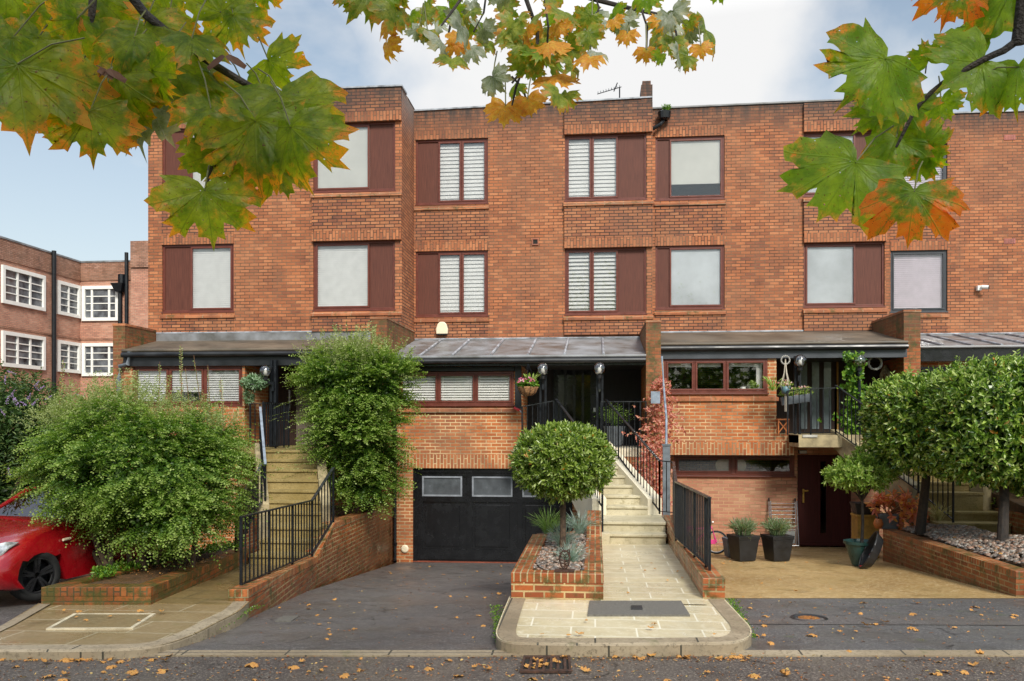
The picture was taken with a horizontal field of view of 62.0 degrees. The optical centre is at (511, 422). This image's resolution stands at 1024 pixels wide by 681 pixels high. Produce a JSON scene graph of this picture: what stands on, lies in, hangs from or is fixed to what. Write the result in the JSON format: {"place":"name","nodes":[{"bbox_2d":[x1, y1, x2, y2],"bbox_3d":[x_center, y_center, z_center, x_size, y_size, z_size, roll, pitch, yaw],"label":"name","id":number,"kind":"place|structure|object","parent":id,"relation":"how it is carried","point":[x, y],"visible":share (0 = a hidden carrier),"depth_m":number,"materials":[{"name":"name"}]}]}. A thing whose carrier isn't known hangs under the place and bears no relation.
{"place":"outdoors","nodes":[
{"label":"outdoors","id":0,"kind":"place"},
{"bbox_2d":[0,573,93,625],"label":"driveway","id":1,"kind":"structure","parent":0,"point":[11,607],"depth_m":10.43,"materials":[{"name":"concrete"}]},
{"bbox_2d":[0,358,83,503],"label":"buddleia","id":2,"kind":"object","parent":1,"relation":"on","point":[12,434],"visible":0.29,"depth_m":13.53,"materials":[{"name":"green plant"}]},
{"bbox_2d":[0,484,194,600],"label":"parked car","id":3,"kind":"object","parent":1,"relation":"on","point":[35,557],"visible":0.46,"depth_m":10.74,"materials":[{"name":"red paint"}]},
{"bbox_2d":[0,236,147,471],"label":"apartment building","id":4,"kind":"structure","parent":0,"point":[86,306],"depth_m":39.99,"materials":[{"name":"brown brick"}]},
{"bbox_2d":[1,265,45,310],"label":"window","id":5,"kind":"structure","parent":4,"relation":"in","point":[19,287],"depth_m":37.04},
{"bbox_2d":[1,330,45,369],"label":"window","id":6,"kind":"structure","parent":4,"relation":"in","point":[18,350],"depth_m":37.04,"materials":[{"name":"wood"}]},
{"bbox_2d":[52,250,55,398],"bbox_3d":[-20.959,-2.429,38.978,0.185,10.857,0.185,0,0,28],"label":"downpipe","id":7,"kind":"object","parent":4,"relation":"attached to","point":[53,316],"visible":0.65,"depth_m":38.89,"materials":[{"name":"black metal"}]},
{"bbox_2d":[57,280,80,317],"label":"window","id":8,"kind":"structure","parent":4,"relation":"in","point":[68,294],"depth_m":40.21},
{"bbox_2d":[57,340,80,373],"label":"window","id":9,"kind":"structure","parent":4,"relation":"in","point":[69,351],"depth_m":40.25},
{"bbox_2d":[82,343,112,375],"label":"window","id":10,"kind":"structure","parent":4,"relation":"in","point":[97,357],"depth_m":41.10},
{"bbox_2d":[82,285,117,320],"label":"window","id":11,"kind":"structure","parent":4,"relation":"in","point":[99,303],"depth_m":41.10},
{"bbox_2d":[111,274,124,322],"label":"downpipe","id":12,"kind":"object","parent":4,"relation":"attached to","point":[118,287],"visible":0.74,"depth_m":40.73,"materials":[{"name":"black metal"}]},
{"bbox_2d":[124,252,127,323],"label":"downpipe","id":13,"kind":"object","parent":4,"relation":"attached to","point":[126,287],"visible":0.35,"depth_m":40.71,"materials":[{"name":"black metal"}]},
{"bbox_2d":[0,601,248,646],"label":"pavement","id":14,"kind":"structure","parent":0,"point":[171,619],"depth_m":8.52,"materials":[{"name":"stone"}]},
{"bbox_2d":[46,613,155,629],"bbox_3d":[-4.190,2.041,8.709,0.930,0.058,0.760,0,0,-2],"label":"manhole cover","id":15,"kind":"object","parent":14,"relation":"on","point":[104,621],"visible":0.77,"depth_m":8.67,"materials":[{"name":"concrete"}]},
{"bbox_2d":[153,563,281,604],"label":"path","id":16,"kind":"structure","parent":0,"point":[215,588],"depth_m":10.62,"materials":[{"name":"stone"}]},
{"bbox_2d":[248,443,329,564],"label":"stone steps","id":17,"kind":"structure","parent":16,"relation":"on","point":[292,487],"depth_m":15.24,"materials":[{"name":"stone"}]},
{"bbox_2d":[235,463,262,551],"bbox_3d":[-4.262,1.356,13.799,0.068,1.327,1.840,0,0,-4],"label":"railing","id":18,"kind":"object","parent":17,"relation":"on","point":[255,508],"visible":0.4,"depth_m":14.06,"materials":[{"name":"black metal"}]},
{"bbox_2d":[259,407,266,501],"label":"railing","id":19,"kind":"object","parent":17,"relation":"on","point":[262,444],"visible":0.9,"depth_m":15.55,"materials":[{"name":"black metal"}]},
{"bbox_2d":[98,84,468,572],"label":"brick house","id":20,"kind":"structure","parent":0,"point":[233,308],"depth_m":19.90,"materials":[{"name":"brown brick"}]},
{"bbox_2d":[133,366,242,406],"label":"window","id":21,"kind":"structure","parent":20,"relation":"in","point":[235,397],"depth_m":18.79,"materials":[{"name":"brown wood"}]},
{"bbox_2d":[163,129,223,190],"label":"window","id":22,"kind":"structure","parent":20,"relation":"in","point":[171,164],"depth_m":20.29,"materials":[{"name":"brown wood"}]},
{"bbox_2d":[161,244,234,313],"bbox_3d":[-7.436,-3.405,20.229,1.810,1.630,0.140,0,0,6],"label":"window","id":23,"kind":"structure","parent":20,"relation":"in","point":[196,278],"depth_m":20.26,"materials":[{"name":"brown wood"}]},
{"bbox_2d":[238,366,269,404],"bbox_3d":[-5.527,-0.790,18.331,0.676,0.846,0.644,0,0,6],"label":"hanging basket","id":24,"kind":"object","parent":20,"relation":"hanging from","point":[253,383],"visible":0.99,"depth_m":18.23,"materials":[{"name":"green metal"}]},
{"bbox_2d":[249,402,289,447],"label":"railing","id":25,"kind":"object","parent":20,"relation":"on","point":[274,421],"visible":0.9,"depth_m":17.82,"materials":[{"name":"black metal"}]},
{"bbox_2d":[289,368,325,444],"bbox_3d":[-4.747,-0.425,19.770,0.845,1.910,0.150,0,0,6],"label":"door","id":26,"kind":"structure","parent":20,"relation":"in","point":[300,426],"depth_m":19.77,"materials":[{"name":"metal"}]},
{"bbox_2d":[312,240,395,311],"bbox_3d":[-3.672,-3.405,19.861,1.983,1.630,0.140,0,0,6],"label":"window","id":27,"kind":"structure","parent":20,"relation":"in","point":[349,276],"depth_m":19.90,"materials":[{"name":"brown wood"}]},
{"bbox_2d":[313,122,395,192],"bbox_3d":[-3.670,-6.160,19.848,1.990,1.620,0.115,0,0,6],"label":"window","id":28,"kind":"structure","parent":20,"relation":"in","point":[370,156],"depth_m":19.85,"materials":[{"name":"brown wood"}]},
{"bbox_2d":[158,562,515,652],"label":"driveway","id":29,"kind":"structure","parent":0,"point":[376,625],"depth_m":10.11,"materials":[{"name":"asphalt"}]},
{"bbox_2d":[0,656,1023,680],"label":"road","id":30,"kind":"structure","parent":0,"point":[671,668],"depth_m":7.21,"materials":[{"name":"asphalt"}]},
{"bbox_2d":[9,653,809,662],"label":"leaf litter","id":31,"kind":"object","parent":30,"relation":"on","point":[501,657],"visible":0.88,"depth_m":7.51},
{"bbox_2d":[1,654,1023,680],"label":"leaf litter","id":32,"kind":"object","parent":30,"relation":"on","point":[787,668],"visible":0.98,"depth_m":7.20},
{"bbox_2d":[520,655,571,672],"bbox_3d":[0.299,2.075,7.321,0.438,0.017,0.524,0,0,6],"label":"drain grate","id":33,"kind":"object","parent":30,"relation":"on","point":[564,666],"visible":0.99,"depth_m":7.30,"materials":[{"name":"metal"}]},
{"bbox_2d":[148,650,1023,656],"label":"gutter stones","id":34,"kind":"object","parent":30,"relation":"on","point":[888,653],"visible":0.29,"depth_m":7.64,"materials":[{"name":"stone"}]},
{"bbox_2d":[0,0,1023,260],"label":"sky","id":35,"kind":"structure","parent":0,"point":[766,50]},
{"bbox_2d":[0,0,1023,249],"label":"maple tree","id":36,"kind":"object","parent":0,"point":[92,78],"visible":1,"depth_m":1.40,"materials":[{"name":"green plant"}]},
{"bbox_2d":[397,81,661,562],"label":"brick house","id":37,"kind":"structure","parent":0,"point":[567,300],"depth_m":20.56,"materials":[{"name":"brown brick"}]},
{"bbox_2d":[393,409,396,562],"bbox_3d":[-2.552,0.904,18.600,0.092,4.307,0.174,0,0,-12],"label":"downpipe","id":38,"kind":"object","parent":37,"relation":"attached to","point":[395,534],"visible":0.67,"depth_m":18.61,"materials":[{"name":"metal"}]},
{"bbox_2d":[415,138,488,205],"bbox_3d":[-1.478,-6.160,21.003,1.840,1.620,0.140,0,0,6],"label":"window","id":39,"kind":"structure","parent":37,"relation":"in","point":[445,174],"depth_m":21.04,"materials":[{"name":"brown wood"}]},
{"bbox_2d":[415,250,488,317],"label":"window","id":40,"kind":"structure","parent":37,"relation":"in","point":[446,286],"depth_m":21.03,"materials":[{"name":"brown wood"}]},
{"bbox_2d":[397,371,514,406],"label":"window","id":41,"kind":"structure","parent":37,"relation":"in","point":[461,381],"depth_m":18.61,"materials":[{"name":"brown wood"}]},
{"bbox_2d":[413,468,571,561],"bbox_3d":[-0.429,2.025,18.620,3.500,2.050,0.100,0,0,6],"label":"garage door","id":42,"kind":"structure","parent":37,"relation":"in","point":[460,514],"depth_m":18.63,"materials":[{"name":"black paint"}]},
{"bbox_2d":[515,364,540,395],"bbox_3d":[0.342,-0.887,17.791,0.546,0.676,0.530,0,0,6],"label":"hanging basket","id":43,"kind":"object","parent":37,"relation":"hanging from","point":[527,385],"visible":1,"depth_m":17.69,"materials":[{"name":"brown wicker"}]},
{"bbox_2d":[521,400,553,433],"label":"railing","id":44,"kind":"object","parent":37,"relation":"on","point":[537,414],"visible":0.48,"depth_m":17.75,"materials":[{"name":"black metal"}]},
{"bbox_2d":[554,370,599,426],"bbox_3d":[1.523,-0.420,19.876,1.075,1.880,0.120,0,0,6],"label":"door","id":45,"kind":"structure","parent":37,"relation":"in","point":[575,390],"depth_m":19.87,"materials":[{"name":"black paint"}]},
{"bbox_2d":[564,133,646,201],"bbox_3d":[2.264,-6.160,20.638,2.001,1.620,0.140,0,0,6],"label":"window","id":46,"kind":"structure","parent":37,"relation":"in","point":[615,169],"depth_m":20.66,"materials":[{"name":"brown wood"}]},
{"bbox_2d":[564,247,646,315],"bbox_3d":[2.265,-3.405,20.643,2.001,1.630,0.151,0,0,6],"label":"window","id":47,"kind":"structure","parent":37,"relation":"in","point":[627,266],"depth_m":20.65,"materials":[{"name":"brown wood"}]},
{"bbox_2d":[594,403,633,446],"bbox_3d":[2.252,0.036,18.578,1.025,0.988,0.720,0,0,17],"label":"plant pot","id":48,"kind":"object","parent":37,"relation":"on","point":[619,409],"visible":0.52,"depth_m":18.54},
{"bbox_2d":[600,401,646,445],"bbox_3d":[2.300,0.045,17.580,0.950,0.969,0.045,0,0,6],"label":"railing","id":49,"kind":"object","parent":37,"relation":"on","point":[623,417],"visible":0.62,"depth_m":17.57,"materials":[{"name":"black metal"}]},
{"bbox_2d":[622,376,694,504],"bbox_3d":[2.818,0.611,16.836,1.280,3.184,2.250,0,0,33],"label":"creeper","id":50,"kind":"object","parent":37,"relation":"attached to","point":[657,384],"visible":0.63,"depth_m":17.00,"materials":[{"name":"red plant"}]},
{"bbox_2d":[528,506,559,533],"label":"ornamental grass","id":51,"kind":"object","parent":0,"point":[546,525],"depth_m":12.97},
{"bbox_2d":[542,522,584,545],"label":"ornamental grass","id":52,"kind":"object","parent":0,"point":[556,537],"depth_m":11.59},
{"bbox_2d":[559,509,598,533],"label":"ornamental grass","id":53,"kind":"object","parent":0,"point":[585,524],"depth_m":12.96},
{"bbox_2d":[496,596,751,643],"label":"pavement","id":54,"kind":"structure","parent":0,"point":[550,618],"depth_m":8.36,"materials":[{"name":"stone"}]},
{"bbox_2d":[588,601,689,616],"bbox_3d":[1.309,1.978,8.983,1.084,0.056,0.682,0,0,0],"label":"manhole cover","id":55,"kind":"object","parent":54,"relation":"on","point":[650,609],"visible":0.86,"depth_m":8.88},
{"bbox_2d":[601,544,707,604],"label":"path","id":56,"kind":"structure","parent":0,"point":[639,583],"depth_m":10.86,"materials":[{"name":"stone"}]},
{"bbox_2d":[572,443,666,544],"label":"stone steps","id":57,"kind":"structure","parent":56,"relation":"on","point":[631,515],"depth_m":15.19,"materials":[{"name":"stone"}]},
{"bbox_2d":[555,399,602,531],"bbox_3d":[1.327,0.656,15.780,0.306,2.288,3.559,0,0,-10],"label":"railing","id":58,"kind":"object","parent":57,"relation":"on","point":[561,408],"visible":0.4,"depth_m":16.97,"materials":[{"name":"black metal"}]},
{"bbox_2d":[605,399,659,510],"bbox_3d":[2.256,0.561,16.197,0.045,2.078,2.714,0,0,-14],"label":"railing","id":59,"kind":"object","parent":57,"relation":"on","point":[634,432],"visible":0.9,"depth_m":16.26,"materials":[{"name":"black metal"}]},
{"bbox_2d":[652,99,920,550],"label":"brick house","id":60,"kind":"structure","parent":0,"point":[756,276],"depth_m":20.32,"materials":[{"name":"brown brick"}]},
{"bbox_2d":[653,104,671,129],"bbox_3d":[3.622,-7.367,20.565,0.489,0.650,0.321,0,0,26],"label":"rainwater head","id":61,"kind":"object","parent":60,"relation":"attached to","point":[664,114],"visible":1,"depth_m":20.47},
{"bbox_2d":[655,136,724,200],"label":"window","id":62,"kind":"structure","parent":60,"relation":"in","point":[678,160],"depth_m":20.70,"materials":[{"name":"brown wood"}]},
{"bbox_2d":[655,245,724,309],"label":"window","id":63,"kind":"structure","parent":60,"relation":"in","point":[686,277],"depth_m":20.70,"materials":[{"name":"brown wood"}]},
{"bbox_2d":[664,358,768,394],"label":"window","id":64,"kind":"structure","parent":60,"relation":"in","point":[694,391],"depth_m":18.28,"materials":[{"name":"brown wood"}]},
{"bbox_2d":[674,456,795,477],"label":"window","id":65,"kind":"structure","parent":60,"relation":"in","point":[733,471],"depth_m":18.69,"materials":[{"name":"brown wood"}]},
{"bbox_2d":[762,355,793,411],"bbox_3d":[5.473,-0.808,17.558,0.633,1.165,0.502,0,0,6],"label":"macrame hanger","id":66,"kind":"object","parent":60,"relation":"hanging from","point":[785,387],"visible":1,"depth_m":17.52,"materials":[{"name":"fabric"}]},
{"bbox_2d":[797,362,835,431],"bbox_3d":[7.014,-0.655,19.666,0.904,1.790,0.070,0,0,6],"label":"door","id":67,"kind":"structure","parent":60,"relation":"in","point":[814,374],"depth_m":19.63,"materials":[{"name":"black glass"}]},
{"bbox_2d":[800,455,848,543],"bbox_3d":[6.791,1.690,18.538,1.041,1.960,0.120,0,0,6],"label":"door","id":68,"kind":"structure","parent":60,"relation":"in","point":[824,511],"depth_m":18.55,"materials":[{"name":"brown wood"}]},
{"bbox_2d":[803,131,881,197],"bbox_3d":[7.909,-6.155,20.325,1.907,1.550,0.115,0,0,6],"label":"window","id":69,"kind":"structure","parent":60,"relation":"in","point":[857,139],"depth_m":20.31,"materials":[{"name":"brown wood"}]},
{"bbox_2d":[817,350,870,461],"bbox_3d":[7.256,-0.298,17.571,1.972,2.408,0.951,0,0,6],"label":"ivy","id":70,"kind":"object","parent":60,"relation":"attached to","point":[850,385],"visible":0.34,"depth_m":17.49,"materials":[{"name":"green plant"}]},
{"bbox_2d":[803,242,885,307],"bbox_3d":[7.909,-3.510,20.325,1.907,1.560,0.115,0,0,6],"label":"window","id":71,"kind":"structure","parent":60,"relation":"in","point":[836,275],"depth_m":20.35,"materials":[{"name":"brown wood"}]},
{"bbox_2d":[852,354,865,434],"bbox_3d":[7.088,-0.434,17.398,0.270,1.914,0.280,0,0,6],"label":"metal post","id":72,"kind":"object","parent":60,"relation":"attached to","point":[858,369],"visible":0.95,"depth_m":17.37,"materials":[{"name":"black metal"}]},
{"bbox_2d":[725,598,902,598],"bbox_3d":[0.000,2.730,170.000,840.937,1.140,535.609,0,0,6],"label":"ground","id":73,"kind":"structure","parent":0,"point":[817,598],"depth_m":14.69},
{"bbox_2d":[0,604,48,630],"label":"kerb","id":74,"kind":"structure","parent":73,"relation":"on","point":[19,618],"depth_m":8.93,"materials":[{"name":"stone"}]},
{"bbox_2d":[0,601,248,659],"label":"kerb","id":75,"kind":"structure","parent":73,"relation":"on","point":[93,652],"depth_m":7.62,"materials":[{"name":"concrete"}]},
{"bbox_2d":[41,543,252,604],"bbox_3d":[-4.498,2.230,11.670,1.236,0.740,4.245,0,0,6],"label":"brick planter","id":76,"kind":"object","parent":73,"relation":"on","point":[129,587],"visible":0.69,"depth_m":10.13,"materials":[{"name":"brick"}]},
{"bbox_2d":[0,346,281,570],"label":"garden shrub","id":77,"kind":"object","parent":76,"relation":"in","point":[158,490],"visible":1,"depth_m":11.02,"materials":[{"name":"green plant"}]},
{"bbox_2d":[88,539,244,578],"bbox_3d":[-4.701,1.863,11.828,0.671,0.136,3.382,0,0,19],"label":"ground ivy","id":78,"kind":"object","parent":76,"relation":"on","point":[113,568],"visible":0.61,"depth_m":11.08,"materials":[{"name":"green plant"}]},
{"bbox_2d":[228,504,390,617],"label":"brick wall","id":79,"kind":"structure","parent":73,"relation":"on","point":[354,544],"depth_m":14.31,"materials":[{"name":"brick"}]},
{"bbox_2d":[239,467,334,584],"bbox_3d":[-3.161,1.431,12.351,0.081,1.338,4.336,0,0,3],"label":"railing","id":80,"kind":"object","parent":79,"relation":"on","point":[241,582],"visible":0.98,"depth_m":11.84,"materials":[{"name":"black metal"}]},
{"bbox_2d":[331,506,359,518],"bbox_3d":[-3.814,2.500,16.499,1.600,1.400,3.700,0,0,6],"label":"flower bed","id":81,"kind":"object","parent":73,"relation":"on","point":[341,513],"depth_m":17.22,"materials":[{"name":"soil"}]},
{"bbox_2d":[269,321,428,519],"bbox_3d":[-2.901,0.050,16.226,2.697,4.050,2.675,0,0,23],"label":"garden shrub","id":82,"kind":"object","parent":81,"relation":"on","point":[365,458],"visible":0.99,"depth_m":15.80,"materials":[{"name":"green plant"}]},
{"bbox_2d":[511,510,603,600],"bbox_3d":[0.714,2.011,11.624,1.028,1.179,4.423,0,0,6],"label":"brick planter","id":83,"kind":"object","parent":73,"relation":"on","point":[528,581],"visible":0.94,"depth_m":9.46,"materials":[{"name":"brick"}]},
{"bbox_2d":[533,533,589,569],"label":"pebbles","id":84,"kind":"object","parent":83,"relation":"on","point":[550,561],"visible":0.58,"depth_m":10.64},
{"bbox_2d":[508,419,617,549],"bbox_3d":[0.661,0.894,11.104,1.455,1.896,1.353,0,0,6],"label":"topiary tree","id":85,"kind":"object","parent":83,"relation":"in","point":[578,464],"visible":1,"depth_m":10.72,"materials":[{"name":"green plant"}]},
{"bbox_2d":[549,540,590,561],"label":"ornamental grass","id":86,"kind":"object","parent":83,"relation":"on","point":[573,555],"depth_m":10.28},
{"bbox_2d":[496,596,751,656],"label":"kerb","id":87,"kind":"structure","parent":73,"relation":"on","point":[638,647],"depth_m":7.64,"materials":[{"name":"stone"}]},
{"bbox_2d":[663,515,724,599],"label":"brick wall","id":88,"kind":"structure","parent":73,"relation":"on","point":[708,584],"depth_m":10.16,"materials":[{"name":"brick"}]},
{"bbox_2d":[659,460,711,570],"bbox_3d":[2.453,1.200,12.424,0.259,1.079,4.984,0,0,6],"label":"railing","id":89,"kind":"object","parent":88,"relation":"on","point":[685,510],"visible":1,"depth_m":11.16,"materials":[{"name":"black metal"}]},
{"bbox_2d":[883,529,1023,598],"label":"brick planter","id":90,"kind":"object","parent":73,"relation":"on","point":[922,553],"visible":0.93,"depth_m":12.90,"materials":[{"name":"brick"}]},
{"bbox_2d":[864,484,931,528],"bbox_3d":[7.110,1.591,15.565,0.807,0.900,1.122,0,0,-28],"label":"shrub","id":91,"kind":"object","parent":90,"relation":"on","point":[891,519],"visible":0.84,"depth_m":15.56,"materials":[{"name":"red plant"}]},
{"bbox_2d":[902,523,1023,563],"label":"pebbles","id":92,"kind":"object","parent":90,"relation":"in","point":[966,537],"visible":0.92,"depth_m":13.24,"materials":[{"name":"gravel"}]},
{"bbox_2d":[856,364,998,534],"bbox_3d":[7.040,0.452,14.345,2.129,2.920,2.274,0,0,6],"label":"laurel tree","id":93,"kind":"object","parent":92,"relation":"on","point":[889,424],"visible":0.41,"depth_m":14.04,"materials":[{"name":"green plant"}]},
{"bbox_2d":[908,349,1023,548],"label":"laurel tree","id":94,"kind":"object","parent":90,"relation":"in","point":[982,400],"visible":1,"depth_m":12.75,"materials":[{"name":"green plant"}]},
{"bbox_2d":[992,507,1023,534],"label":"brick wall","id":95,"kind":"structure","parent":90,"relation":"on","point":[1016,520],"depth_m":14.67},
{"bbox_2d":[698,546,1023,597],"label":"concrete driveway","id":96,"kind":"structure","parent":0,"point":[807,575],"depth_m":12.88,"materials":[{"name":"concrete"}]},
{"bbox_2d":[651,356,670,516],"bbox_3d":[2.864,0.573,16.384,0.301,3.853,2.104,0,0,6],"label":"metal post","id":97,"kind":"object","parent":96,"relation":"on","point":[655,396],"visible":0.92,"depth_m":15.36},
{"bbox_2d":[723,514,760,561],"bbox_3d":[4.200,2.096,15.612,0.709,0.843,0.728,0,0,6],"label":"plant pot","id":98,"kind":"object","parent":96,"relation":"on","point":[743,542],"visible":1,"depth_m":15.46,"materials":[{"name":"black plastic"}]},
{"bbox_2d":[759,510,796,561],"bbox_3d":[4.876,2.068,15.614,0.655,0.900,0.803,0,0,-38],"label":"plant pot","id":99,"kind":"object","parent":96,"relation":"on","point":[777,542],"visible":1,"depth_m":15.46,"materials":[{"name":"black plastic"}]},
{"bbox_2d":[768,498,798,545],"bbox_3d":[5.883,2.154,18.445,0.612,1.016,0.267,0,0,6],"label":"clothes airer","id":100,"kind":"object","parent":96,"relation":"on","point":[792,533],"visible":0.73,"depth_m":18.47,"materials":[{"name":"metal"}]},
{"bbox_2d":[820,442,903,565],"bbox_3d":[6.069,1.400,14.726,1.445,2.136,1.126,0,0,6],"label":"standard tree","id":101,"kind":"object","parent":96,"relation":"on","point":[880,477],"visible":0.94,"depth_m":14.58,"materials":[{"name":"green plant"}]},
{"bbox_2d":[850,513,878,557],"bbox_3d":[6.725,2.145,16.208,0.429,0.810,0.430,0,0,6],"label":"wooden planter","id":102,"kind":"object","parent":96,"relation":"on","point":[870,529],"visible":0.46,"depth_m":16.03,"materials":[{"name":"brown wood"}]},
{"bbox_2d":[858,531,883,568],"bbox_3d":[6.028,2.138,14.294,0.396,0.628,0.426,0,0,6],"label":"plastic tub","id":103,"kind":"object","parent":96,"relation":"on","point":[870,554],"visible":1,"depth_m":14.21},
{"bbox_2d":[726,599,1023,649],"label":"driveway","id":104,"kind":"structure","parent":0,"point":[826,638],"depth_m":8.81,"materials":[{"name":"asphalt"}]},
{"bbox_2d":[744,616,1023,624],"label":"trench repair","id":105,"kind":"structure","parent":104,"relation":"on","point":[956,620],"depth_m":9.25,"materials":[{"name":"asphalt"}]},
{"bbox_2d":[787,109,1023,470],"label":"brick house","id":106,"kind":"structure","parent":0,"point":[937,280],"depth_m":21.07,"materials":[{"name":"brown brick"}]},
{"bbox_2d":[890,250,947,312],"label":"window","id":107,"kind":"structure","parent":106,"relation":"in","point":[915,282],"depth_m":21.31,"materials":[{"name":"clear glass"}]},
{"bbox_2d":[904,144,946,188],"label":"window","id":108,"kind":"structure","parent":106,"relation":"in","point":[943,171],"depth_m":21.28,"materials":[{"name":"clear glass"}]},
{"bbox_2d":[991,489,1023,513],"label":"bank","id":109,"kind":"structure","parent":0,"point":[1016,503],"depth_m":15.04,"materials":[{"name":"soil"}]},
{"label":"path","id":110,"kind":"structure","parent":0,"visible":0},
{"bbox_2d":[789,429,1011,532],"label":"stone steps","id":111,"kind":"structure","parent":110,"relation":"on","point":[972,506],"depth_m":15.51,"materials":[{"name":"stone"}]},
{"bbox_2d":[787,387,836,434],"bbox_3d":[6.087,-0.230,17.299,0.961,0.959,0.108,0,0,13],"label":"railing","id":112,"kind":"object","parent":111,"relation":"on","point":[810,432],"visible":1,"depth_m":17.27,"materials":[{"name":"black metal"}]},
{"bbox_2d":[777,386,813,404],"bbox_3d":[5.879,-0.562,17.669,0.718,0.414,0.352,0,0,6],"label":"window box","id":113,"kind":"object","parent":112,"relation":"attached to","point":[796,397],"visible":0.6,"depth_m":17.59,"materials":[{"name":"grey metal"}]},
{"bbox_2d":[835,385,953,522],"bbox_3d":[7.079,0.481,15.936,0.082,2.478,2.831,0,0,-22],"label":"railing","id":114,"kind":"object","parent":111,"relation":"on","point":[903,479],"visible":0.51,"depth_m":15.66,"materials":[{"name":"black metal"}]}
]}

